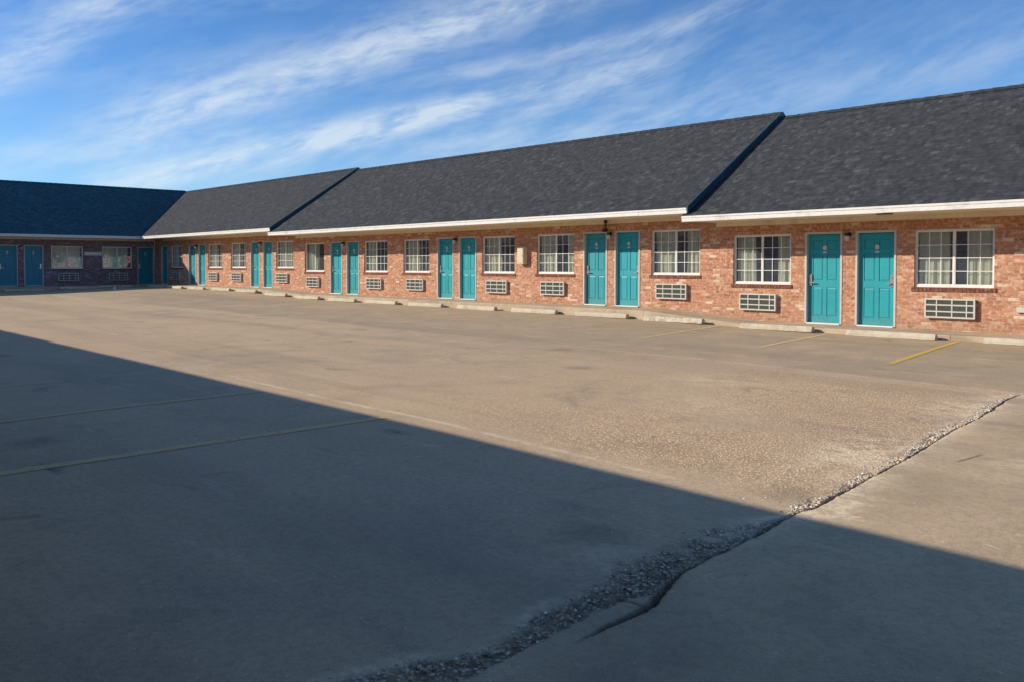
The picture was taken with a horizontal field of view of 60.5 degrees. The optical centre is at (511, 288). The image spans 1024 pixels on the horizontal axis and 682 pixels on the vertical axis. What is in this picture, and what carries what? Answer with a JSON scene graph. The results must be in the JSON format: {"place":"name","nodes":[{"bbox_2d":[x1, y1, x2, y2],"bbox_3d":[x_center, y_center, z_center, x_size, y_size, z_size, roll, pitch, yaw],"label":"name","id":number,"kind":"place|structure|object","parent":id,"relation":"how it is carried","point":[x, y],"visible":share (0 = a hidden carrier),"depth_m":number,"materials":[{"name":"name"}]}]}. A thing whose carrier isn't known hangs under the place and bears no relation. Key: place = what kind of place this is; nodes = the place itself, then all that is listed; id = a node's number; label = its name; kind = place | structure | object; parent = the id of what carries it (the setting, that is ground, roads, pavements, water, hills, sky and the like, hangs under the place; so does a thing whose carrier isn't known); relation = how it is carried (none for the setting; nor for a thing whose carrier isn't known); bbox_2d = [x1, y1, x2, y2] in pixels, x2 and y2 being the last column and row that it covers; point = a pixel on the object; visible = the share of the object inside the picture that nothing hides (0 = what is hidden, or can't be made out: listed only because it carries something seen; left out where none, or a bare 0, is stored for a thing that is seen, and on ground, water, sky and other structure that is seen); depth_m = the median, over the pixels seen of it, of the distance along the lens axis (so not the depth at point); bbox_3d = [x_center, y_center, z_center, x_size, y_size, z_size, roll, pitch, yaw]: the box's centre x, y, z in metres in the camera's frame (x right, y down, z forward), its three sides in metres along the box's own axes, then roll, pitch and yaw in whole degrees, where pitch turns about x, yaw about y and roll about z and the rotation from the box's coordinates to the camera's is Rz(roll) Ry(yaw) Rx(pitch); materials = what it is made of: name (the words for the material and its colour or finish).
{"place":"outdoors","nodes":[
{"label":"outdoors","id":0,"kind":"place"},
{"bbox_2d":[0,285,140,291],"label":"walkway","id":1,"kind":"structure","parent":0,"point":[39,287],"depth_m":44.21,"materials":[{"name":"concrete"}]},
{"bbox_2d":[0,287,1023,681],"bbox_3d":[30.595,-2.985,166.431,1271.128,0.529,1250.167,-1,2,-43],"label":"parking lot","id":2,"kind":"structure","parent":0,"point":[484,483],"depth_m":5.84,"materials":[{"name":"grey concrete"}]},
{"bbox_2d":[59,286,96,288],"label":"wheel stop","id":3,"kind":"object","parent":2,"relation":"on","point":[90,287],"visible":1,"depth_m":44.83,"materials":[{"name":"concrete"}]},
{"bbox_2d":[0,180,185,286],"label":"brick cross wing","id":4,"kind":"structure","parent":2,"relation":"on","point":[53,230],"depth_m":46.45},
{"bbox_2d":[0,245,17,286],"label":"door","id":5,"kind":"structure","parent":4,"relation":"in","point":[8,253],"depth_m":44.00,"materials":[{"name":"metal"}]},
{"bbox_2d":[24,245,43,285],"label":"door","id":6,"kind":"structure","parent":4,"relation":"in","point":[33,254],"depth_m":44.78,"materials":[{"name":"metal"}]},
{"bbox_2d":[50,246,83,269],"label":"window","id":7,"kind":"structure","parent":4,"relation":"in","point":[62,257],"depth_m":45.83,"materials":[{"name":"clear glass"}]},
{"bbox_2d":[58,273,78,280],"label":"air conditioner","id":8,"kind":"object","parent":4,"relation":"attached to","point":[68,276],"visible":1,"depth_m":45.76,"materials":[{"name":"white plastic"}]},
{"bbox_2d":[84,252,101,255],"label":"strip light","id":9,"kind":"object","parent":4,"relation":"attached to","point":[93,253],"visible":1,"depth_m":46.59,"materials":[{"name":"white plastic"}]},
{"bbox_2d":[102,246,132,269],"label":"window","id":10,"kind":"structure","parent":4,"relation":"in","point":[113,258],"depth_m":47.52,"materials":[{"name":"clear glass"}]},
{"bbox_2d":[109,273,127,279],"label":"air conditioner","id":11,"kind":"object","parent":4,"relation":"attached to","point":[118,276],"visible":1,"depth_m":47.47,"materials":[{"name":"white plastic"}]},
{"bbox_2d":[137,247,153,283],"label":"door","id":12,"kind":"structure","parent":4,"relation":"in","point":[145,255],"depth_m":48.59,"materials":[{"name":"metal"}]},
{"bbox_2d":[97,285,132,287],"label":"wheel stop","id":13,"kind":"object","parent":2,"relation":"on","point":[105,286],"visible":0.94,"depth_m":45.90,"materials":[{"name":"concrete"}]},
{"bbox_2d":[0,391,260,422],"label":"painted line","id":14,"kind":"object","parent":2,"relation":"on","point":[122,407],"visible":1,"depth_m":9.10,"materials":[{"name":"yellow paint"}]},
{"bbox_2d":[148,285,164,287],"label":"wheel stop","id":15,"kind":"object","parent":2,"relation":"on","point":[158,286],"visible":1,"depth_m":45.15,"materials":[{"name":"concrete"}]},
{"bbox_2d":[167,286,183,288],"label":"wheel stop","id":16,"kind":"object","parent":2,"relation":"on","point":[178,287],"visible":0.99,"depth_m":43.24,"materials":[{"name":"concrete"}]},
{"bbox_2d":[0,416,385,475],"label":"painted line","id":17,"kind":"object","parent":2,"relation":"on","point":[165,449],"visible":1,"depth_m":7.17,"materials":[{"name":"yellow paint"}]},
{"bbox_2d":[188,287,205,289],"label":"wheel stop","id":18,"kind":"object","parent":2,"relation":"on","point":[200,288],"visible":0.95,"depth_m":41.35,"materials":[{"name":"concrete"}]},
{"bbox_2d":[212,288,231,290],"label":"wheel stop","id":19,"kind":"object","parent":2,"relation":"on","point":[223,289],"visible":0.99,"depth_m":39.50,"materials":[{"name":"concrete"}]},
{"bbox_2d":[236,289,257,292],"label":"wheel stop","id":20,"kind":"object","parent":2,"relation":"on","point":[245,290],"visible":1,"depth_m":37.72,"materials":[{"name":"concrete"}]},
{"bbox_2d":[264,293,287,295],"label":"wheel stop","id":21,"kind":"object","parent":2,"relation":"on","point":[277,294],"visible":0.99,"depth_m":35.79,"materials":[{"name":"concrete"}]},
{"bbox_2d":[295,295,320,299],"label":"wheel stop","id":22,"kind":"object","parent":2,"relation":"on","point":[308,297],"visible":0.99,"depth_m":33.95,"materials":[{"name":"concrete"}]},
{"bbox_2d":[328,298,356,301],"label":"wheel stop","id":23,"kind":"object","parent":2,"relation":"on","point":[342,299],"visible":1,"depth_m":32.09,"materials":[{"name":"concrete"}]},
{"bbox_2d":[365,300,397,304],"bbox_3d":[-4.529,0.459,30.442,0.165,0.117,1.762,-1,2,-44],"label":"wheel stop","id":24,"kind":"object","parent":2,"relation":"on","point":[382,302],"visible":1,"depth_m":30.34,"materials":[{"name":"concrete"}]},
{"bbox_2d":[408,302,443,306],"bbox_3d":[-2.808,0.514,28.587,0.165,0.117,1.764,-1,2,-42],"label":"wheel stop","id":25,"kind":"object","parent":2,"relation":"on","point":[425,304],"visible":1,"depth_m":28.47,"materials":[{"name":"concrete"}]},
{"bbox_2d":[457,305,497,310],"bbox_3d":[-1.073,0.570,26.679,0.165,0.117,1.762,-1,2,-42],"label":"wheel stop","id":26,"kind":"object","parent":2,"relation":"on","point":[491,308],"visible":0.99,"depth_m":26.53,"materials":[{"name":"concrete"}]},
{"bbox_2d":[511,308,557,313],"bbox_3d":[0.627,0.622,24.900,0.165,0.117,1.764,-1,2,-43],"label":"wheel stop","id":27,"kind":"object","parent":2,"relation":"on","point":[529,310],"visible":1,"depth_m":24.79,"materials":[{"name":"concrete"}]},
{"bbox_2d":[139,84,1023,335],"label":"brick motel wing","id":28,"kind":"structure","parent":2,"relation":"on","point":[717,216],"depth_m":23.13,"materials":[{"name":"red brick"}]},
{"bbox_2d":[161,245,167,283],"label":"door","id":29,"kind":"structure","parent":28,"relation":"in","point":[164,249],"depth_m":48.02,"materials":[{"name":"metal"}]},
{"bbox_2d":[172,272,180,279],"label":"air conditioner","id":30,"kind":"object","parent":28,"relation":"attached to","point":[176,275],"visible":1,"depth_m":46.48,"materials":[{"name":"white plastic"}]},
{"bbox_2d":[170,245,182,268],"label":"window","id":31,"kind":"structure","parent":28,"relation":"in","point":[176,256],"depth_m":46.95,"materials":[{"name":"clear glass"}]},
{"bbox_2d":[188,244,195,284],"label":"door","id":32,"kind":"structure","parent":28,"relation":"in","point":[191,250],"depth_m":45.34,"materials":[{"name":"metal"}]},
{"bbox_2d":[198,244,205,284],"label":"door","id":33,"kind":"structure","parent":28,"relation":"in","point":[201,247],"depth_m":44.45,"materials":[{"name":"metal"}]},
{"bbox_2d":[208,272,217,280],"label":"air conditioner","id":34,"kind":"object","parent":28,"relation":"attached to","point":[212,276],"visible":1,"depth_m":43.21,"materials":[{"name":"white plastic"}]},
{"bbox_2d":[207,243,221,269],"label":"window","id":35,"kind":"structure","parent":28,"relation":"in","point":[215,248],"depth_m":43.32,"materials":[{"name":"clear glass"}]},
{"bbox_2d":[231,273,241,280],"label":"air conditioner","id":36,"kind":"object","parent":28,"relation":"attached to","point":[236,276],"visible":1,"depth_m":41.28,"materials":[{"name":"white plastic"}]},
{"bbox_2d":[230,242,245,269],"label":"window","id":37,"kind":"structure","parent":28,"relation":"in","point":[237,246],"depth_m":41.59,"materials":[{"name":"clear glass"}]},
{"bbox_2d":[250,241,259,287],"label":"door","id":38,"kind":"structure","parent":28,"relation":"in","point":[254,248],"depth_m":40.23,"materials":[{"name":"metal"}]},
{"bbox_2d":[263,241,272,287],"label":"door","id":39,"kind":"structure","parent":28,"relation":"in","point":[267,245],"depth_m":39.31,"materials":[{"name":"metal"}]},
{"bbox_2d":[276,273,288,282],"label":"air conditioner","id":40,"kind":"object","parent":28,"relation":"attached to","point":[282,277],"visible":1,"depth_m":38.06,"materials":[{"name":"white plastic"}]},
{"bbox_2d":[275,240,293,269],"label":"window","id":41,"kind":"structure","parent":28,"relation":"in","point":[286,254],"depth_m":38.11,"materials":[{"name":"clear glass"}]},
{"bbox_2d":[306,277,319,286],"bbox_3d":[-8.211,-0.283,36.228,0.085,0.400,0.980,-1,2,-43],"label":"air conditioner","id":42,"kind":"object","parent":28,"relation":"attached to","point":[312,281],"visible":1,"depth_m":36.17,"materials":[{"name":"white plastic"}]},
{"bbox_2d":[304,243,324,273],"bbox_3d":[-8.098,-1.262,36.266,0.211,1.275,1.642,-1,2,-43],"label":"window","id":43,"kind":"structure","parent":28,"relation":"in","point":[314,248],"depth_m":36.47,"materials":[{"name":"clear glass"}]},
{"bbox_2d":[330,241,341,293],"bbox_3d":[-6.976,-0.841,35.013,0.150,2.092,0.908,-1,2,-43],"label":"door","id":44,"kind":"structure","parent":28,"relation":"in","point":[335,247],"depth_m":35.13,"materials":[{"name":"metal"}]},
{"bbox_2d":[346,241,358,294],"bbox_3d":[-6.146,-0.817,34.119,0.150,2.092,0.908,-1,2,-43],"label":"door","id":45,"kind":"structure","parent":28,"relation":"in","point":[352,249],"depth_m":34.24,"materials":[{"name":"metal"}]},
{"bbox_2d":[366,278,381,288],"bbox_3d":[-5.178,-0.198,32.959,0.085,0.400,0.980,-1,2,-43],"label":"air conditioner","id":46,"kind":"object","parent":28,"relation":"attached to","point":[373,283],"visible":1,"depth_m":32.91,"materials":[{"name":"white plastic"}]},
{"bbox_2d":[363,240,387,274],"bbox_3d":[-5.066,-1.177,32.996,0.206,1.275,1.642,-1,2,-43],"label":"window","id":47,"kind":"structure","parent":28,"relation":"in","point":[372,249],"depth_m":33.30,"materials":[{"name":"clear glass"}]},
{"bbox_2d":[406,279,423,290],"bbox_3d":[-3.430,-0.148,31.076,0.085,0.400,0.980,-1,2,-43],"label":"air conditioner","id":48,"kind":"object","parent":28,"relation":"attached to","point":[415,284],"visible":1,"depth_m":31.01,"materials":[{"name":"white plastic"}]},
{"bbox_2d":[402,239,429,274],"bbox_3d":[-3.331,-1.128,31.129,0.210,1.275,1.642,-1,2,-43],"label":"window","id":49,"kind":"structure","parent":28,"relation":"in","point":[413,245],"depth_m":31.34,"materials":[{"name":"clear glass"}]},
{"bbox_2d":[437,237,453,298],"bbox_3d":[-2.236,-0.707,29.905,0.150,2.092,0.908,-1,2,-43],"label":"door","id":50,"kind":"structure","parent":28,"relation":"in","point":[445,246],"depth_m":29.98,"materials":[{"name":"metal"}]},
{"bbox_2d":[459,236,476,299],"bbox_3d":[-1.433,-0.684,29.040,0.150,2.092,0.908,-1,2,-43],"label":"door","id":51,"kind":"structure","parent":28,"relation":"in","point":[467,247],"depth_m":29.13,"materials":[{"name":"metal"}]},
{"bbox_2d":[486,280,507,292],"bbox_3d":[-0.485,-0.065,27.902,0.085,0.400,0.980,-1,2,-43],"label":"air conditioner","id":52,"kind":"object","parent":28,"relation":"attached to","point":[492,286],"visible":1,"depth_m":27.86,"materials":[{"name":"white plastic"}]},
{"bbox_2d":[481,235,515,275],"bbox_3d":[-0.386,-1.045,27.955,0.209,1.275,1.642,-1,2,-43],"label":"window","id":53,"kind":"structure","parent":28,"relation":"in","point":[493,246],"depth_m":28.25,"materials":[{"name":"clear glass"}]},
{"bbox_2d":[517,247,526,263],"bbox_3d":[0.306,-1.026,26.947,0.190,0.540,0.300,-1,2,-43],"label":"meter box","id":54,"kind":"object","parent":28,"relation":"attached to","point":[521,255],"visible":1,"depth_m":26.86,"materials":[{"name":"metal"}]},
{"bbox_2d":[540,281,564,294],"bbox_3d":[1.208,-0.018,26.078,0.085,0.400,0.980,-1,2,-43],"label":"air conditioner","id":55,"kind":"object","parent":28,"relation":"attached to","point":[551,288],"visible":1,"depth_m":26.05,"materials":[{"name":"white plastic"}]},
{"bbox_2d":[535,233,574,276],"bbox_3d":[1.333,-0.996,26.100,0.205,1.275,1.642,-1,2,-43],"label":"window","id":56,"kind":"structure","parent":28,"relation":"in","point":[549,242],"depth_m":26.30,"materials":[{"name":"clear glass"}]},
{"bbox_2d":[583,231,606,305],"bbox_3d":[2.389,-0.577,24.921,0.150,2.092,0.908,-1,2,-43],"label":"door","id":57,"kind":"structure","parent":28,"relation":"in","point":[594,243],"depth_m":25.00,"materials":[{"name":"metal"}]},
{"bbox_2d":[602,220,607,231],"bbox_3d":[2.554,-1.743,24.253,0.195,0.335,0.100,-1,2,-43],"label":"security camera","id":58,"kind":"object","parent":28,"relation":"attached to","point":[605,229],"visible":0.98,"depth_m":24.24,"materials":[{"name":"metal"}]},
{"bbox_2d":[614,230,639,306],"bbox_3d":[3.185,-0.554,24.064,0.150,2.092,0.908,-1,2,-43],"label":"door","id":59,"kind":"structure","parent":28,"relation":"in","point":[626,243],"depth_m":24.14,"materials":[{"name":"metal"}]},
{"bbox_2d":[655,283,687,299],"bbox_3d":[4.160,0.066,22.897,0.085,0.400,0.980,-1,2,-43],"label":"air conditioner","id":60,"kind":"object","parent":28,"relation":"attached to","point":[671,291],"visible":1,"depth_m":22.86,"materials":[{"name":"white plastic"}]},
{"bbox_2d":[649,229,700,278],"bbox_3d":[4.300,-0.912,22.906,0.209,1.275,1.642,-1,2,-43],"label":"window","id":61,"kind":"structure","parent":28,"relation":"in","point":[667,241],"depth_m":23.06,"materials":[{"name":"clear glass"}]},
{"bbox_2d":[739,293,776,310],"bbox_3d":[5.894,0.315,21.034,0.085,0.400,0.980,-1,2,-43],"label":"air conditioner","id":62,"kind":"object","parent":28,"relation":"attached to","point":[760,302],"visible":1,"depth_m":20.98,"materials":[{"name":"white plastic"}]},
{"bbox_2d":[731,234,791,287],"bbox_3d":[6.020,-0.664,21.057,0.208,1.275,1.642,-1,2,-43],"label":"window","id":63,"kind":"structure","parent":28,"relation":"in","point":[747,275],"depth_m":21.19,"materials":[{"name":"clear glass"}]},
{"bbox_2d":[804,231,842,324],"bbox_3d":[7.072,-0.245,19.881,0.150,2.092,0.908,-1,2,-43],"label":"door","id":64,"kind":"structure","parent":28,"relation":"in","point":[823,253],"depth_m":19.92,"materials":[{"name":"wood"}]},
{"bbox_2d":[844,232,851,240],"bbox_3d":[7.390,-1.154,19.334,0.153,0.195,0.110,-1,2,-43],"label":"wall lamp","id":65,"kind":"object","parent":28,"relation":"attached to","point":[847,235],"visible":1,"depth_m":19.29,"materials":[{"name":"glass"}]},
{"bbox_2d":[855,230,896,327],"bbox_3d":[7.888,-0.221,19.001,0.150,2.092,0.908,-1,2,-43],"label":"door","id":66,"kind":"structure","parent":28,"relation":"in","point":[875,250],"depth_m":19.03,"materials":[{"name":"metal"}]},
{"bbox_2d":[924,298,975,319],"bbox_3d":[8.886,0.399,17.809,0.085,0.400,0.980,-1,2,-43],"label":"air conditioner","id":67,"kind":"object","parent":28,"relation":"attached to","point":[950,308],"visible":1,"depth_m":17.77,"materials":[{"name":"white plastic"}]},
{"bbox_2d":[911,228,996,292],"bbox_3d":[8.998,-0.580,17.846,0.206,1.275,1.642,-1,2,-43],"label":"window","id":68,"kind":"structure","parent":28,"relation":"in","point":[934,245],"depth_m":17.86,"materials":[{"name":"clear glass"}]},
{"bbox_2d":[1016,307,1023,312],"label":"outlet box","id":69,"kind":"object","parent":28,"relation":"attached to","point":[1019,310],"visible":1,"depth_m":16.87,"materials":[{"name":"white plastic"}]},
{"bbox_2d":[575,311,628,318],"bbox_3d":[2.344,0.677,23.017,0.165,0.117,1.762,-1,2,-43],"label":"wheel stop","id":70,"kind":"object","parent":2,"relation":"on","point":[600,314],"visible":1,"depth_m":22.91,"materials":[{"name":"concrete"}]},
{"bbox_2d":[643,316,704,323],"bbox_3d":[3.913,0.740,21.318,0.173,0.122,1.767,-1,2,-42],"label":"wheel stop","id":71,"kind":"object","parent":2,"relation":"on","point":[673,319],"visible":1,"depth_m":21.23,"materials":[{"name":"concrete"}]},
{"bbox_2d":[642,326,719,337],"bbox_3d":[3.684,0.916,18.828,0.099,0.044,3.509,1,2,38],"label":"painted line","id":72,"kind":"object","parent":2,"relation":"on","point":[680,331],"visible":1,"depth_m":18.78,"materials":[{"name":"yellow paint"}]},
{"bbox_2d":[739,323,814,331],"bbox_3d":[5.810,0.844,19.320,0.165,0.117,1.762,-1,2,-43],"label":"wheel stop","id":73,"kind":"object","parent":2,"relation":"on","point":[778,327],"visible":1,"depth_m":19.21,"materials":[{"name":"concrete"}]},
{"bbox_2d":[759,334,827,347],"bbox_3d":[5.469,0.991,16.905,0.099,0.025,3.508,1,2,38],"label":"painted line","id":74,"kind":"object","parent":2,"relation":"on","point":[792,340],"visible":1,"depth_m":16.81,"materials":[{"name":"yellow paint"}]},
{"bbox_2d":[846,330,937,339],"bbox_3d":[7.513,0.906,17.435,0.165,0.117,1.764,-1,2,-44],"label":"wheel stop","id":75,"kind":"object","parent":2,"relation":"on","point":[903,335],"visible":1,"depth_m":17.33,"materials":[{"name":"concrete"}]},
{"bbox_2d":[887,342,959,363],"bbox_3d":[7.011,1.063,14.803,0.099,0.058,4.096,1,2,40],"label":"painted line","id":76,"kind":"object","parent":2,"relation":"on","point":[915,355],"visible":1,"depth_m":14.52,"materials":[{"name":"yellow paint"}]},
{"bbox_2d":[983,337,1023,345],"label":"wheel stop","id":77,"kind":"object","parent":2,"relation":"on","point":[1003,341],"visible":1,"depth_m":15.87,"materials":[{"name":"concrete"}]},
{"bbox_2d":[0,0,1023,242],"label":"sky","id":78,"kind":"structure","parent":0,"point":[186,95],"materials":[{"name":"blue"}]},
{"bbox_2d":[134,284,1023,342],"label":"walkway","id":79,"kind":"structure","parent":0,"point":[639,313],"depth_m":22.86,"materials":[{"name":"concrete"}]},
{"bbox_2d":[328,394,1019,681],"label":"gravel","id":80,"kind":"structure","parent":0,"point":[938,435],"depth_m":4.64,"materials":[{"name":"grey gravel"}]}
]}

